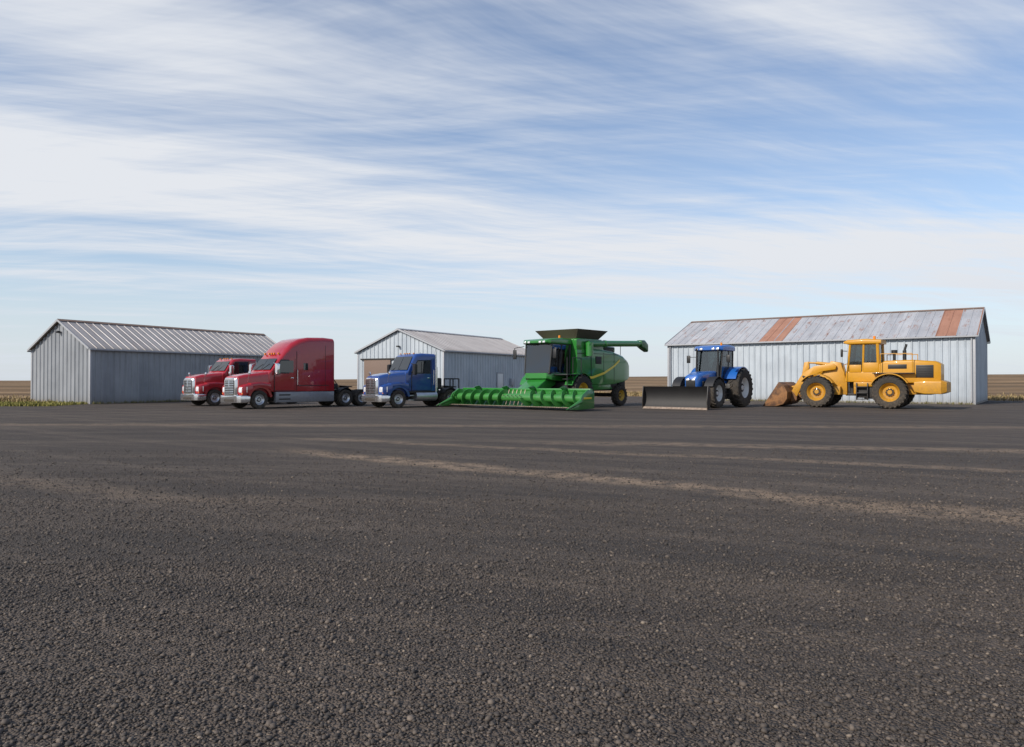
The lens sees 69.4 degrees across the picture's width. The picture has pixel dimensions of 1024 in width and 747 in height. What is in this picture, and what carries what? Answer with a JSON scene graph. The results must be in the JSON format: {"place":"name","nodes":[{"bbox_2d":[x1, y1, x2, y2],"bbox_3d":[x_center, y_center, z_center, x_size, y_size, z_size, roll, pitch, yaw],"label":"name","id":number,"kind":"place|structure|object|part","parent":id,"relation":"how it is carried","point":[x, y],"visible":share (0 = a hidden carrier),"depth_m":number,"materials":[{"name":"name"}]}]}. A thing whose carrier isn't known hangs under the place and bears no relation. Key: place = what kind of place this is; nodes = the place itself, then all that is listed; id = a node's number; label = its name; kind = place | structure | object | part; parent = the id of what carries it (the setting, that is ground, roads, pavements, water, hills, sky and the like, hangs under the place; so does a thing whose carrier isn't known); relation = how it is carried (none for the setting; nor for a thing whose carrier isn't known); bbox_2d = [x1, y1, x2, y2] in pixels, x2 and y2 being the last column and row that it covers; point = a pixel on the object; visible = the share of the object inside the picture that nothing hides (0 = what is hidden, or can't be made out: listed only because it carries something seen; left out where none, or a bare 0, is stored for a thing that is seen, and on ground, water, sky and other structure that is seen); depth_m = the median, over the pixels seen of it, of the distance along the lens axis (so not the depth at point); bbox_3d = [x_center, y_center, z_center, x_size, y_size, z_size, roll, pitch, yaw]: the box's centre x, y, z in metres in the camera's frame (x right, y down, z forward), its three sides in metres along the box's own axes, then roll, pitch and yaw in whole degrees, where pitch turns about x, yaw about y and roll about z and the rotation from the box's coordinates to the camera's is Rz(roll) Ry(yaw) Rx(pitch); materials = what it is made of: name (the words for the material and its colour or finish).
{"place":"outdoors","nodes":[
{"label":"outdoors","id":0,"kind":"place"},
{"bbox_2d":[0,396,1023,746],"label":"gravel lot","id":1,"kind":"structure","parent":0,"point":[412,428],"depth_m":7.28,"materials":[{"name":"grey gravel"}]},
{"bbox_2d":[180,358,296,405],"bbox_3d":[-17.880,0.535,49.081,3.020,3.040,7.530,0,-1,40],"label":"red day cab truck","id":2,"kind":"object","parent":1,"relation":"on","point":[200,389],"visible":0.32,"depth_m":46.61,"materials":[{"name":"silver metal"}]},
{"bbox_3d":[-17.660,-0.362,47.726,0.090,0.710,1.277,0,-1,40],"label":"door window","id":3,"kind":"part","parent":2,"relation":"part of","materials":[{"name":"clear glass"}]},
{"bbox_2d":[220,338,366,408],"bbox_3d":[-12.918,-0.086,44.731,3.020,4.200,9.030,0,-1,40],"label":"red sleeper truck","id":4,"kind":"object","parent":1,"relation":"on","point":[294,370],"visible":0.96,"depth_m":43.39,"materials":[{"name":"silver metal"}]},
{"bbox_3d":[-13.188,-0.409,42.770,0.112,0.710,1.227,0,-1,40],"label":"door window","id":5,"kind":"part","parent":4,"relation":"part of","materials":[{"name":"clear glass"}]},
{"bbox_2d":[362,352,466,407],"bbox_3d":[-5.675,0.344,45.167,6.930,3.350,3.020,0,-1,-42],"label":"blue day cab truck","id":6,"kind":"object","parent":1,"relation":"on","point":[405,377],"visible":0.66,"depth_m":43.78,"materials":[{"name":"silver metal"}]},
{"bbox_3d":[-5.424,-0.397,43.994,1.277,0.710,0.090,0,-1,-42],"label":"door window","id":7,"kind":"part","parent":6,"relation":"part of","materials":[{"name":"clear glass"}]},
{"bbox_3d":[-5.430,-0.397,43.993,1.387,0.830,0.083,0,-1,-42],"label":"window frame","id":8,"kind":"part","parent":6,"relation":"part of","materials":[{"name":"black metal"}]},
{"bbox_2d":[92,398,973,404],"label":"wall weeds","id":9,"kind":"object","parent":1,"relation":"on","point":[167,400],"depth_m":52.58,"materials":[{"name":"plant"}]},
{"bbox_2d":[436,329,647,409],"bbox_3d":[3.246,-0.343,45.004,9.813,4.719,12.356,0,-1,41],"label":"combine harvester","id":10,"kind":"object","parent":1,"relation":"on","point":[571,369],"visible":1,"depth_m":43.39,"materials":[{"name":"green paint"}]},
{"bbox_2d":[525,344,569,372],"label":"cab windows","id":11,"kind":"structure","parent":10,"relation":"in","point":[537,356],"depth_m":43.04,"materials":[{"name":"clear glass"}]},
{"bbox_2d":[642,342,752,409],"bbox_3d":[11.208,0.073,43.569,3.980,3.859,7.159,0,-1,40],"label":"blue farm tractor","id":12,"kind":"object","parent":1,"relation":"on","point":[714,378],"visible":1,"depth_m":42.76,"materials":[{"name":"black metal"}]},
{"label":"cab windows","id":13,"kind":"part","parent":12,"relation":"part of","materials":[{"name":"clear glass"}]},
{"bbox_2d":[760,336,950,408],"bbox_3d":[20.123,-0.070,43.750,9.900,4.149,3.200,0,-1,36],"label":"yellow wheel loader","id":14,"kind":"object","parent":1,"relation":"on","point":[870,373],"visible":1,"depth_m":42.58,"materials":[{"name":"metal"}]},
{"bbox_2d":[849,362,877,371],"bbox_3d":[20.284,-0.345,42.660,1.550,0.560,0.055,0,-1,36],"label":"cab lower door","id":15,"kind":"structure","parent":14,"relation":"in","point":[867,367],"depth_m":42.57,"materials":[{"name":"yellow paint"}]},
{"bbox_2d":[850,344,882,370],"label":"cab windows","id":16,"kind":"structure","parent":14,"relation":"in","point":[856,350],"depth_m":42.80,"materials":[{"name":"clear glass"}]},
{"bbox_2d":[0,374,1023,400],"bbox_3d":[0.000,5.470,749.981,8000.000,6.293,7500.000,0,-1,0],"label":"ground","id":17,"kind":"structure","parent":0,"point":[1006,384],"depth_m":186.22,"materials":[{"name":"brown soil"}]},
{"bbox_2d":[0,400,87,405],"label":"grass","id":18,"kind":"structure","parent":17,"relation":"on","point":[31,403],"depth_m":47.05,"materials":[{"name":"plant"}]},
{"bbox_2d":[27,319,275,403],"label":"metal shed","id":19,"kind":"structure","parent":17,"relation":"on","point":[88,362],"depth_m":52.97,"materials":[{"name":"galvanised steel"},{"name":"concrete"}]},
{"bbox_2d":[354,328,524,389],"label":"metal shed","id":20,"kind":"structure","parent":17,"relation":"on","point":[470,361],"depth_m":65.99,"materials":[{"name":"metal"}]},
{"bbox_2d":[364,360,390,384],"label":"sliding door","id":21,"kind":"structure","parent":20,"relation":"in","point":[373,366],"depth_m":65.57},
{"bbox_2d":[498,373,502,387],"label":"personnel door","id":22,"kind":"structure","parent":20,"relation":"in","point":[500,376],"depth_m":69.85,"materials":[{"name":"white paint"}]},
{"bbox_2d":[0,391,1023,402],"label":"dry grass","id":23,"kind":"structure","parent":17,"relation":"on","point":[1011,397],"depth_m":61.29,"materials":[{"name":"beige plant"}]},
{"bbox_2d":[664,307,990,404],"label":"metal shed","id":24,"kind":"structure","parent":17,"relation":"on","point":[770,353],"depth_m":55.37,"materials":[{"name":"metal"}]},
{"bbox_2d":[0,0,1023,380],"label":"sky","id":25,"kind":"structure","parent":0,"point":[351,173],"materials":[{"name":"blue"}]}
]}

